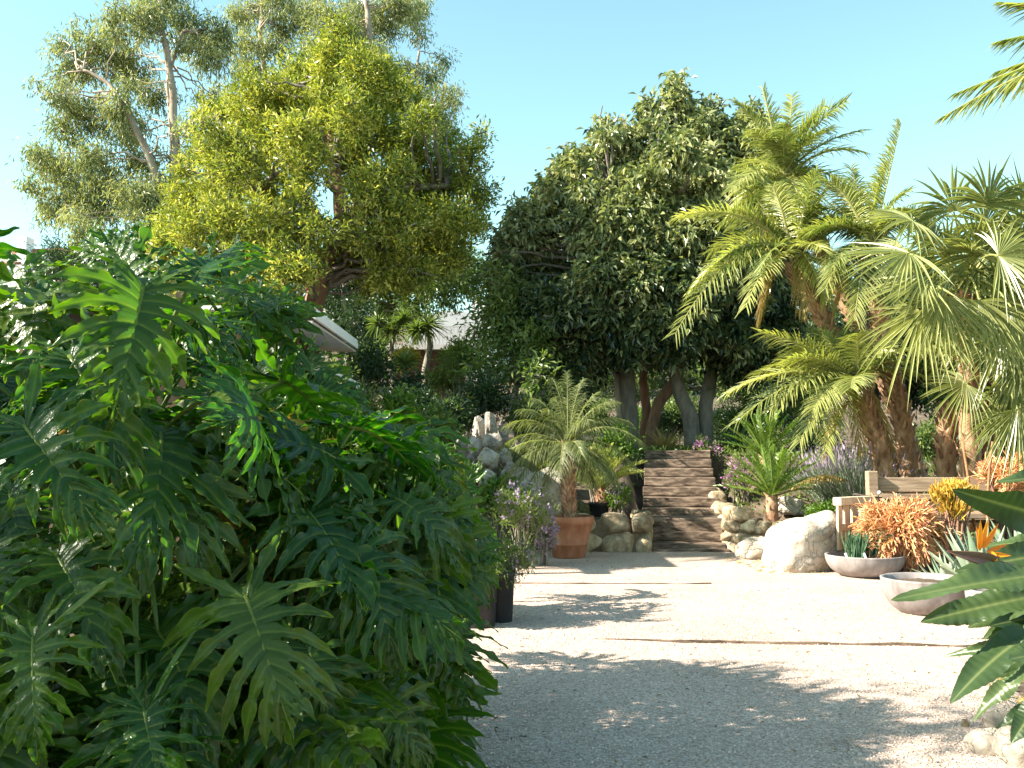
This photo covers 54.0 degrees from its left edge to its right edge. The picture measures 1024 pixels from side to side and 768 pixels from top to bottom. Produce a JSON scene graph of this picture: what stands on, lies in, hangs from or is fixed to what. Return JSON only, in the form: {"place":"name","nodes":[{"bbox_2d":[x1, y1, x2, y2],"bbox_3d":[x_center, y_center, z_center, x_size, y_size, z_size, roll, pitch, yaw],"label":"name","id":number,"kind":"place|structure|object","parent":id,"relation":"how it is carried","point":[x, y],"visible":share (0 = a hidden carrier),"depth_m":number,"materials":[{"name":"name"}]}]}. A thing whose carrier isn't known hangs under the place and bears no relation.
{"place":"outdoors","nodes":[
{"label":"outdoors","id":0,"kind":"place"},
{"bbox_2d":[0,0,1023,314],"label":"sky","id":1,"kind":"structure","parent":0,"point":[540,70],"materials":[{"name":"blue"}]},
{"bbox_2d":[68,323,1023,703],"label":"ground","id":2,"kind":"structure","parent":0,"point":[582,495],"depth_m":17.89,"materials":[{"name":"soil"}]},
{"bbox_2d":[0,236,93,294],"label":"hillside villa","id":3,"kind":"object","parent":2,"relation":"on","point":[21,243],"visible":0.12,"depth_m":93.09,"materials":[{"name":"white paint"}]},
{"bbox_2d":[15,229,148,297],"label":"garden tree","id":4,"kind":"object","parent":2,"relation":"on","point":[55,254],"visible":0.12,"depth_m":29.85,"materials":[{"name":"green plant"}]},
{"bbox_2d":[0,226,191,605],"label":"philodendron","id":5,"kind":"object","parent":2,"relation":"on","point":[11,384],"visible":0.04,"depth_m":4.61,"materials":[{"name":"green plant"}]},
{"bbox_2d":[4,0,246,304],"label":"eucalyptus tree","id":6,"kind":"object","parent":2,"relation":"on","point":[208,49],"visible":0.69,"depth_m":37.57,"materials":[{"name":"green plant"}]},
{"bbox_2d":[0,216,363,767],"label":"philodendron","id":7,"kind":"object","parent":2,"relation":"on","point":[111,392],"visible":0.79,"depth_m":3.47,"materials":[{"name":"green plant"}]},
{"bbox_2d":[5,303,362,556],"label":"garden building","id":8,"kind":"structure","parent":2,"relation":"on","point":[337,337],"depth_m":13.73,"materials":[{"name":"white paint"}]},
{"bbox_2d":[47,230,377,761],"bbox_3d":[-1.609,0.598,5.979,2.189,2.868,2.931,0,-4,0],"label":"philodendron","id":9,"kind":"object","parent":2,"relation":"on","point":[275,319],"visible":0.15,"depth_m":5.44,"materials":[{"name":"green plant"}]},
{"bbox_2d":[0,405,481,767],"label":"philodendron","id":10,"kind":"object","parent":2,"relation":"on","point":[267,592],"visible":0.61,"depth_m":3.48,"materials":[{"name":"green plant"}]},
{"bbox_2d":[144,1,504,312],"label":"broadleaf tree","id":11,"kind":"object","parent":2,"relation":"on","point":[338,128],"visible":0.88,"depth_m":19.01,"materials":[{"name":"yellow plant"}]},
{"bbox_2d":[218,0,469,382],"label":"eucalyptus tree","id":12,"kind":"object","parent":2,"relation":"on","point":[400,13],"visible":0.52,"depth_m":44.30,"materials":[{"name":"green plant"}]},
{"bbox_2d":[301,266,388,366],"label":"garden tree","id":13,"kind":"object","parent":2,"relation":"on","point":[341,307],"visible":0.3,"depth_m":28.29,"materials":[{"name":"green plant"}]},
{"bbox_2d":[339,375,385,486],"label":"shrub","id":14,"kind":"object","parent":2,"relation":"on","point":[369,397],"visible":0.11,"depth_m":13.88,"materials":[{"name":"green plant"}]},
{"bbox_2d":[335,324,407,403],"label":"shrub","id":15,"kind":"object","parent":2,"relation":"on","point":[371,370],"visible":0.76,"depth_m":18.92,"materials":[{"name":"green plant"}]},
{"bbox_2d":[264,387,509,767],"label":"philodendron","id":16,"kind":"object","parent":2,"relation":"on","point":[458,554],"visible":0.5,"depth_m":4.39,"materials":[{"name":"green plant"}]},
{"bbox_2d":[363,304,419,392],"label":"yucca","id":17,"kind":"object","parent":2,"relation":"on","point":[390,330],"visible":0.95,"depth_m":23.56,"materials":[{"name":"green plant"}]},
{"bbox_2d":[372,375,430,428],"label":"shrub","id":18,"kind":"object","parent":2,"relation":"on","point":[395,399],"visible":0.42,"depth_m":14.38,"materials":[{"name":"green plant"}]},
{"bbox_2d":[381,340,423,378],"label":"shrub","id":19,"kind":"object","parent":2,"relation":"on","point":[411,348],"visible":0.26,"depth_m":21.50,"materials":[{"name":"green plant"}]},
{"bbox_2d":[387,346,425,378],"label":"yucca","id":20,"kind":"object","parent":2,"relation":"on","point":[403,360],"visible":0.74,"depth_m":20.50,"materials":[{"name":"green plant"}]},
{"bbox_2d":[384,365,437,400],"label":"shrub","id":21,"kind":"object","parent":2,"relation":"on","point":[412,380],"visible":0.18,"depth_m":19.07,"materials":[{"name":"green plant"}]},
{"bbox_2d":[383,381,442,409],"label":"shrub","id":22,"kind":"object","parent":2,"relation":"on","point":[421,395],"visible":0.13,"depth_m":17.33,"materials":[{"name":"green plant"}]},
{"bbox_2d":[387,345,449,399],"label":"flat roofed shed","id":23,"kind":"structure","parent":2,"relation":"on","point":[423,349],"depth_m":25.08,"materials":[{"name":"metal"}]},
{"bbox_2d":[349,244,491,344],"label":"garden tree","id":24,"kind":"object","parent":2,"relation":"on","point":[467,289],"visible":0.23,"depth_m":31.45,"materials":[{"name":"green plant"}]},
{"bbox_2d":[344,427,498,541],"bbox_3d":[-0.954,1.313,9.389,1.763,1.852,2.174,1,-4,-20],"label":"philodendron","id":25,"kind":"object","parent":2,"relation":"on","point":[469,478],"visible":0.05,"depth_m":10.04,"materials":[{"name":"green plant"}]},
{"bbox_2d":[399,309,450,389],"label":"yucca","id":26,"kind":"object","parent":2,"relation":"on","point":[426,325],"visible":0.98,"depth_m":23.05,"materials":[{"name":"green plant"}]},
{"bbox_2d":[411,393,469,452],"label":"shrub","id":27,"kind":"object","parent":2,"relation":"on","point":[435,410],"visible":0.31,"depth_m":14.65,"materials":[{"name":"green plant"}]},
{"bbox_2d":[418,363,467,399],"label":"shrub","id":28,"kind":"object","parent":2,"relation":"on","point":[442,382],"visible":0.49,"depth_m":21.83,"materials":[{"name":"green plant"}]},
{"bbox_2d":[418,389,475,465],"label":"shrub","id":29,"kind":"object","parent":2,"relation":"on","point":[451,405],"visible":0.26,"depth_m":16.94,"materials":[{"name":"green plant"}]},
{"bbox_2d":[403,301,512,377],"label":"vaulted house","id":30,"kind":"structure","parent":2,"relation":"on","point":[452,320],"depth_m":46.27,"materials":[{"name":"white paint"}]},
{"bbox_2d":[428,328,491,430],"bbox_3d":[-1.069,0.141,21.058,1.449,2.648,1.384,-2,-4,23],"label":"shrub","id":31,"kind":"object","parent":2,"relation":"on","point":[451,361],"visible":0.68,"depth_m":20.92,"materials":[{"name":"green plant"}]},
{"bbox_2d":[454,386,485,454],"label":"shrub","id":32,"kind":"object","parent":2,"relation":"on","point":[476,404],"visible":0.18,"depth_m":17.90,"materials":[{"name":"green plant"}]},
{"bbox_2d":[472,416,484,443],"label":"rock","id":33,"kind":"object","parent":2,"relation":"on","point":[478,429],"visible":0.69,"depth_m":16.59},
{"bbox_2d":[448,363,518,423],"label":"shrub","id":34,"kind":"object","parent":2,"relation":"on","point":[488,392],"visible":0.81,"depth_m":18.30,"materials":[{"name":"green plant"}]},
{"bbox_2d":[479,469,497,485],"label":"rock","id":35,"kind":"object","parent":2,"relation":"on","point":[485,477],"visible":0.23,"depth_m":15.45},
{"bbox_2d":[477,447,498,470],"bbox_3d":[-0.362,1.196,15.850,0.339,0.403,0.433,1,-4,-19],"label":"rock","id":36,"kind":"object","parent":35,"relation":"on","point":[489,457],"visible":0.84,"depth_m":15.74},
{"bbox_2d":[483,433,502,451],"bbox_3d":[-0.304,0.947,16.138,0.316,0.333,0.210,-2,-4,28],"label":"rock","id":37,"kind":"object","parent":36,"relation":"on","point":[493,441],"visible":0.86,"depth_m":16.09,"materials":[{"name":"grey stone"}]},
{"bbox_2d":[485,412,497,433],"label":"rock","id":38,"kind":"object","parent":37,"relation":"on","point":[491,426],"visible":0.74,"depth_m":16.38,"materials":[{"name":"grey stone"}]},
{"bbox_2d":[473,467,531,551],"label":"shrub","id":39,"kind":"object","parent":2,"relation":"on","point":[490,487],"visible":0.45,"depth_m":14.45,"materials":[{"name":"green plant"}]},
{"bbox_2d":[448,250,566,449],"bbox_3d":[-0.096,-0.774,19.687,2.316,4.440,4.299,0,-4,0],"label":"garden tree","id":40,"kind":"object","parent":2,"relation":"on","point":[495,313],"visible":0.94,"depth_m":19.55,"materials":[{"name":"green plant"}]},
{"bbox_2d":[487,471,560,568],"bbox_3d":[0.155,1.761,12.787,0.965,1.289,1.036,0,-4,0],"label":"flowering shrub","id":41,"kind":"object","parent":2,"relation":"on","point":[516,506],"visible":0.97,"depth_m":12.72,"materials":[{"name":"green plant"}]},
{"bbox_2d":[496,391,558,453],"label":"shrub","id":42,"kind":"object","parent":2,"relation":"on","point":[511,417],"visible":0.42,"depth_m":18.37,"materials":[{"name":"green plant"}]},
{"bbox_2d":[520,467,562,517],"bbox_3d":[0.481,1.665,15.326,0.841,0.791,0.569,0,-4,0],"label":"boulder","id":43,"kind":"object","parent":2,"relation":"on","point":[556,485],"visible":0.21,"depth_m":15.08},
{"bbox_2d":[533,512,561,565],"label":"flowering shrub","id":44,"kind":"object","parent":2,"relation":"on","point":[548,537],"visible":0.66,"depth_m":13.15,"materials":[{"name":"purple plant"}]},
{"bbox_2d":[532,362,598,441],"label":"shrub","id":45,"kind":"object","parent":2,"relation":"on","point":[584,400],"visible":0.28,"depth_m":19.46,"materials":[{"name":"green plant"}]},
{"bbox_2d":[579,395,616,443],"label":"shrub","id":46,"kind":"object","parent":2,"relation":"on","point":[600,416],"visible":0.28,"depth_m":24.86,"materials":[{"name":"green plant"}]},
{"bbox_2d":[588,502,609,516],"bbox_3d":[1.357,1.956,15.655,0.336,0.220,0.336,0,-4,0],"label":"nursery pot","id":47,"kind":"object","parent":2,"relation":"on","point":[598,509],"visible":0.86,"depth_m":15.52,"materials":[{"name":"black plastic"}]},
{"bbox_2d":[575,442,647,502],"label":"dwarf palm","id":48,"kind":"object","parent":47,"relation":"in","point":[622,472],"visible":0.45,"depth_m":15.56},
{"bbox_2d":[577,509,653,551],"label":"stone wall","id":49,"kind":"structure","parent":2,"relation":"on","point":[614,532],"depth_m":14.90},
{"bbox_2d":[602,479,634,512],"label":"flowering shrub","id":50,"kind":"object","parent":2,"relation":"on","point":[617,499],"visible":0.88,"depth_m":15.53,"materials":[{"name":"green plant"}]},
{"bbox_2d":[593,415,649,462],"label":"shrub","id":51,"kind":"object","parent":2,"relation":"on","point":[621,443],"visible":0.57,"depth_m":17.99,"materials":[{"name":"green plant"}]},
{"bbox_2d":[472,67,821,448],"bbox_3d":[2.794,-2.770,21.487,7.059,8.700,6.101,-2,-4,30],"label":"ficus tree","id":52,"kind":"object","parent":2,"relation":"on","point":[613,279],"visible":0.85,"depth_m":19.70,"materials":[{"name":"green plant"}]},
{"bbox_2d":[641,424,691,449],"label":"strap plant","id":53,"kind":"object","parent":2,"relation":"on","point":[662,441],"visible":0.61,"depth_m":19.50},
{"bbox_2d":[657,407,683,439],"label":"shrub","id":54,"kind":"object","parent":2,"relation":"on","point":[673,424],"visible":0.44,"depth_m":22.94,"materials":[{"name":"green plant"}]},
{"bbox_2d":[568,354,780,411],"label":"garden tree","id":55,"kind":"object","parent":2,"relation":"on","point":[659,383],"visible":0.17,"depth_m":33.83,"materials":[{"name":"green plant"}]},
{"bbox_2d":[340,419,1021,542],"bbox_3d":[-1.742,1.651,23.748,20.729,2.815,20.655,0,-4,0],"label":"ground cover","id":56,"kind":"object","parent":2,"relation":"on","point":[728,449],"visible":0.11,"depth_m":17.84,"materials":[{"name":"green plant"}]},
{"bbox_2d":[663,387,699,444],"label":"shrub","id":57,"kind":"object","parent":2,"relation":"on","point":[672,403],"visible":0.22,"depth_m":27.87,"materials":[{"name":"green plant"}]},
{"bbox_2d":[642,450,729,551],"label":"garden steps","id":58,"kind":"structure","parent":2,"relation":"on","point":[691,522],"depth_m":16.51,"materials":[{"name":"wood"}]},
{"bbox_2d":[692,433,726,462],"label":"flowering shrub","id":59,"kind":"object","parent":2,"relation":"on","point":[703,446],"visible":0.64,"depth_m":18.51,"materials":[{"name":"purple plant"}]},
{"bbox_2d":[700,416,757,451],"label":"strap plant","id":60,"kind":"object","parent":2,"relation":"on","point":[733,440],"visible":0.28,"depth_m":19.43,"materials":[{"name":"green plant"}]},
{"bbox_2d":[713,399,754,438],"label":"shrub","id":61,"kind":"object","parent":2,"relation":"on","point":[732,414],"visible":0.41,"depth_m":21.91,"materials":[{"name":"green plant"}]},
{"bbox_2d":[720,455,762,505],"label":"flowering shrub","id":62,"kind":"object","parent":2,"relation":"on","point":[729,475],"visible":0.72,"depth_m":16.25,"materials":[{"name":"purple plant"}]},
{"bbox_2d":[708,487,781,552],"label":"stone wall","id":63,"kind":"structure","parent":2,"relation":"on","point":[739,524],"depth_m":14.86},
{"bbox_2d":[735,536,764,559],"bbox_3d":[3.390,2.330,14.030,0.572,0.401,0.458,0,-4,0],"label":"boulder","id":64,"kind":"object","parent":2,"relation":"on","point":[750,548],"visible":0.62,"depth_m":13.85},
{"bbox_2d":[712,403,809,482],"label":"sago palm","id":65,"kind":"object","parent":2,"relation":"on","point":[764,428],"visible":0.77,"depth_m":16.45,"materials":[{"name":"green plant"}]},
{"bbox_2d":[740,383,790,442],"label":"shrub","id":66,"kind":"object","parent":2,"relation":"on","point":[756,407],"visible":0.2,"depth_m":21.76,"materials":[{"name":"green plant"}]},
{"bbox_2d":[713,436,822,522],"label":"sago palm","id":67,"kind":"object","parent":2,"relation":"on","point":[770,474],"visible":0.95,"depth_m":14.59,"materials":[{"name":"green plant"}]},
{"bbox_2d":[662,162,899,476],"bbox_3d":[3.972,-0.833,15.310,3.788,5.584,2.247,2,-4,-28],"label":"date palm","id":68,"kind":"object","parent":2,"relation":"on","point":[784,223],"visible":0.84,"depth_m":15.23,"materials":[{"name":"plant"}]},
{"bbox_2d":[778,496,806,515],"bbox_3d":[4.189,1.825,15.009,0.470,0.304,0.359,0,-4,0],"label":"boulder","id":69,"kind":"object","parent":2,"relation":"on","point":[789,505],"visible":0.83,"depth_m":14.90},
{"bbox_2d":[761,510,844,572],"bbox_3d":[3.744,2.071,12.835,0.996,0.924,1.045,0,-4,0],"label":"boulder","id":70,"kind":"object","parent":2,"relation":"on","point":[800,544],"visible":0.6,"depth_m":12.42,"materials":[{"name":"stone"}]},
{"bbox_2d":[768,382,841,436],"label":"shrub","id":71,"kind":"object","parent":2,"relation":"on","point":[793,409],"visible":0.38,"depth_m":19.86,"materials":[{"name":"green plant"}]},
{"bbox_2d":[781,414,852,453],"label":"shrub","id":72,"kind":"object","parent":2,"relation":"on","point":[811,444],"visible":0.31,"depth_m":18.29,"materials":[{"name":"green plant"}]},
{"bbox_2d":[801,497,835,516],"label":"shrub","id":73,"kind":"object","parent":2,"relation":"on","point":[827,505],"visible":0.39,"depth_m":14.06,"materials":[{"name":"green plant"}]},
{"bbox_2d":[716,83,927,476],"bbox_3d":[4.981,-1.615,16.526,3.446,6.716,2.433,0,-4,0],"label":"date palm","id":74,"kind":"object","parent":2,"relation":"on","point":[782,155],"visible":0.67,"depth_m":16.29,"materials":[{"name":"plant"}]},
{"bbox_2d":[718,321,935,500],"bbox_3d":[4.546,0.531,14.702,3.313,3.138,2.226,0,-4,0],"label":"date palm","id":75,"kind":"object","parent":2,"relation":"on","point":[837,360],"visible":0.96,"depth_m":14.40,"materials":[{"name":"plant"}]},
{"bbox_2d":[786,445,899,505],"bbox_3d":[4.931,1.386,15.361,1.619,0.934,1.964,0,-4,0],"label":"lavender bush","id":76,"kind":"object","parent":2,"relation":"on","point":[820,496],"visible":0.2,"depth_m":15.18,"materials":[{"name":"purple plant"}]},
{"bbox_2d":[757,238,952,426],"bbox_3d":[8.040,-0.935,23.873,4.667,5.434,5.038,3,-5,-35],"label":"garden tree","id":77,"kind":"object","parent":2,"relation":"on","point":[914,395],"visible":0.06,"depth_m":23.35,"materials":[{"name":"green plant"}]},
{"bbox_2d":[795,439,926,515],"bbox_3d":[5.120,1.374,14.942,1.927,1.140,2.330,0,-4,0],"label":"lavender bush","id":78,"kind":"object","parent":2,"relation":"on","point":[857,485],"visible":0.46,"depth_m":14.68,"materials":[{"name":"purple plant"}]},
{"bbox_2d":[792,117,954,500],"bbox_3d":[5.389,-1.024,15.170,2.406,6.074,2.219,0,-4,0],"label":"date palm","id":79,"kind":"object","parent":2,"relation":"on","point":[855,200],"visible":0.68,"depth_m":14.95,"materials":[{"name":"plant"}]},
{"bbox_2d":[848,492,962,571],"bbox_3d":[4.734,1.839,12.162,1.302,1.062,0.932,0,-4,0],"label":"stick plant","id":80,"kind":"object","parent":2,"relation":"on","point":[914,521],"visible":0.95,"depth_m":12.01,"materials":[{"name":"orange plant"}]},
{"bbox_2d":[833,471,999,550],"bbox_3d":[5.938,1.629,12.839,3.867,1.020,0.786,0,-4,0],"label":"wooden bench","id":81,"kind":"object","parent":2,"relation":"on","point":[875,485],"visible":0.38,"depth_m":13.10,"materials":[{"name":"brown wood"}]},
{"bbox_2d":[828,152,1023,534],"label":"fan palm","id":82,"kind":"object","parent":2,"relation":"on","point":[995,240],"visible":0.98,"depth_m":12.12,"materials":[{"name":"green plant"}]},
{"bbox_2d":[896,416,959,458],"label":"shrub","id":83,"kind":"object","parent":2,"relation":"on","point":[925,436],"visible":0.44,"depth_m":17.78,"materials":[{"name":"green plant"}]},
{"bbox_2d":[924,476,978,565],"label":"stick plant","id":84,"kind":"object","parent":2,"relation":"on","point":[952,506],"visible":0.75,"depth_m":11.95,"materials":[{"name":"yellow plant"}]},
{"bbox_2d":[891,470,1023,743],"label":"bird of paradise","id":85,"kind":"object","parent":2,"relation":"on","point":[997,569],"visible":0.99,"depth_m":4.55,"materials":[{"name":"green plant"}]},
{"bbox_2d":[910,158,1023,527],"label":"fan palm","id":86,"kind":"object","parent":2,"relation":"on","point":[997,419],"visible":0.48,"depth_m":13.50,"materials":[{"name":"green plant"}]},
{"bbox_2d":[918,257,1023,450],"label":"garden tree","id":87,"kind":"object","parent":2,"relation":"on","point":[942,397],"visible":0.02,"depth_m":20.83,"materials":[{"name":"green plant"}]},
{"bbox_2d":[931,2,1023,128],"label":"tall palm","id":88,"kind":"object","parent":2,"relation":"on","point":[1010,84],"visible":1,"depth_m":8.16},
{"bbox_2d":[969,450,1023,538],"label":"stick plant","id":89,"kind":"object","parent":2,"relation":"on","point":[1003,487],"visible":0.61,"depth_m":12.87,"materials":[{"name":"orange plant"}]},
{"bbox_2d":[402,550,1020,767],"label":"gravel courtyard","id":90,"kind":"structure","parent":0,"point":[719,571],"depth_m":7.14,"materials":[{"name":"gravel"}]},
{"bbox_2d":[471,573,498,628],"bbox_3d":[-0.286,1.850,8.647,0.346,0.460,0.347,0,-4,0],"label":"nursery pot","id":91,"kind":"object","parent":90,"relation":"on","point":[486,613],"visible":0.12,"depth_m":8.54,"materials":[{"name":"black plastic"}]},
{"bbox_2d":[495,571,515,622],"bbox_3d":[-0.124,1.876,8.896,0.315,0.440,0.315,0,-4,0],"label":"nursery pot","id":92,"kind":"object","parent":90,"relation":"on","point":[504,605],"visible":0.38,"depth_m":8.77,"materials":[{"name":"black plastic"}]},
{"bbox_2d":[490,522,541,601],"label":"potted shrub","id":93,"kind":"object","parent":92,"relation":"in","point":[512,565],"visible":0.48,"depth_m":8.91,"materials":[{"name":"green plant"}]},
{"bbox_2d":[547,514,593,558],"bbox_3d":[0.801,2.144,14.140,0.714,0.582,0.714,0,-4,0],"label":"terracotta pot","id":94,"kind":"object","parent":90,"relation":"on","point":[574,534],"visible":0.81,"depth_m":13.88,"materials":[{"name":"ceramic"}]},
{"bbox_2d":[495,370,649,516],"bbox_3d":[0.789,0.861,14.150,1.720,2.171,2.029,3,-5,-38],"label":"pygmy date palm","id":95,"kind":"object","parent":94,"relation":"in","point":[570,453],"visible":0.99,"depth_m":14.14,"materials":[{"name":"plant"}]},
{"bbox_2d":[515,582,711,583],"bbox_3d":[0.875,2.301,11.348,2.750,0.124,0.035,0,-4,1],"label":"edging board","id":96,"kind":"object","parent":90,"relation":"on","point":[605,583],"visible":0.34,"depth_m":11.34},
{"bbox_2d":[474,560,978,766],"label":"fallen leaves","id":97,"kind":"object","parent":90,"relation":"on","point":[932,758],"visible":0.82,"depth_m":6.47,"materials":[{"name":"brown plant"}]},
{"bbox_2d":[610,638,972,646],"bbox_3d":[1.675,2.105,8.029,4.466,0.124,0.035,0,-4,5],"label":"edging board","id":98,"kind":"object","parent":90,"relation":"on","point":[797,642],"visible":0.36,"depth_m":7.97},
{"bbox_2d":[824,550,905,577],"bbox_3d":[4.244,2.182,12.083,0.928,0.268,0.928,0,-4,0],"label":"planter bowl","id":99,"kind":"object","parent":90,"relation":"on","point":[838,562],"visible":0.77,"depth_m":11.74,"materials":[{"name":"concrete"}]},
{"bbox_2d":[839,530,868,557],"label":"pencil plant","id":100,"kind":"object","parent":99,"relation":"in","point":[856,545],"visible":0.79,"depth_m":11.97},
{"bbox_2d":[862,530,893,557],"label":"pencil plant","id":101,"kind":"object","parent":99,"relation":"in","point":[873,553],"visible":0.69,"depth_m":11.98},
{"bbox_2d":[880,572,964,615],"bbox_3d":[3.850,1.967,9.341,0.808,0.338,0.808,0,-4,0],"label":"planter bowl","id":102,"kind":"object","parent":90,"relation":"on","point":[893,585],"visible":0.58,"depth_m":9.16,"materials":[{"name":"concrete"}]},
{"bbox_2d":[913,517,1004,574],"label":"agave","id":103,"kind":"object","parent":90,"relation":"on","point":[960,546],"visible":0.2,"depth_m":10.33,"materials":[{"name":"green plant"}]},
{"bbox_2d":[964,728,997,755],"bbox_3d":[2.440,1.837,5.137,0.208,0.144,0.190,0,-4,0],"label":"rock","id":104,"kind":"object","parent":90,"relation":"on","point":[980,741],"visible":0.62,"depth_m":5.11,"materials":[{"name":"grey stone"}]},
{"bbox_2d":[981,704,1010,727],"bbox_3d":[2.707,1.862,5.563,0.196,0.151,0.265,-2,-4,31],"label":"rock","id":105,"kind":"object","parent":90,"relation":"on","point":[993,716],"visible":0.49,"depth_m":5.51,"materials":[{"name":"grey stone"}]},
{"bbox_2d":[994,725,1023,767],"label":"rock","id":106,"kind":"object","parent":90,"relation":"on","point":[1007,752],"visible":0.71,"depth_m":4.91,"materials":[{"name":"grey stone"}]},
{"bbox_2d":[791,475,849,490],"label":"palm frond","id":107,"kind":"object","parent":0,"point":[820,477],"visible":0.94,"depth_m":14.29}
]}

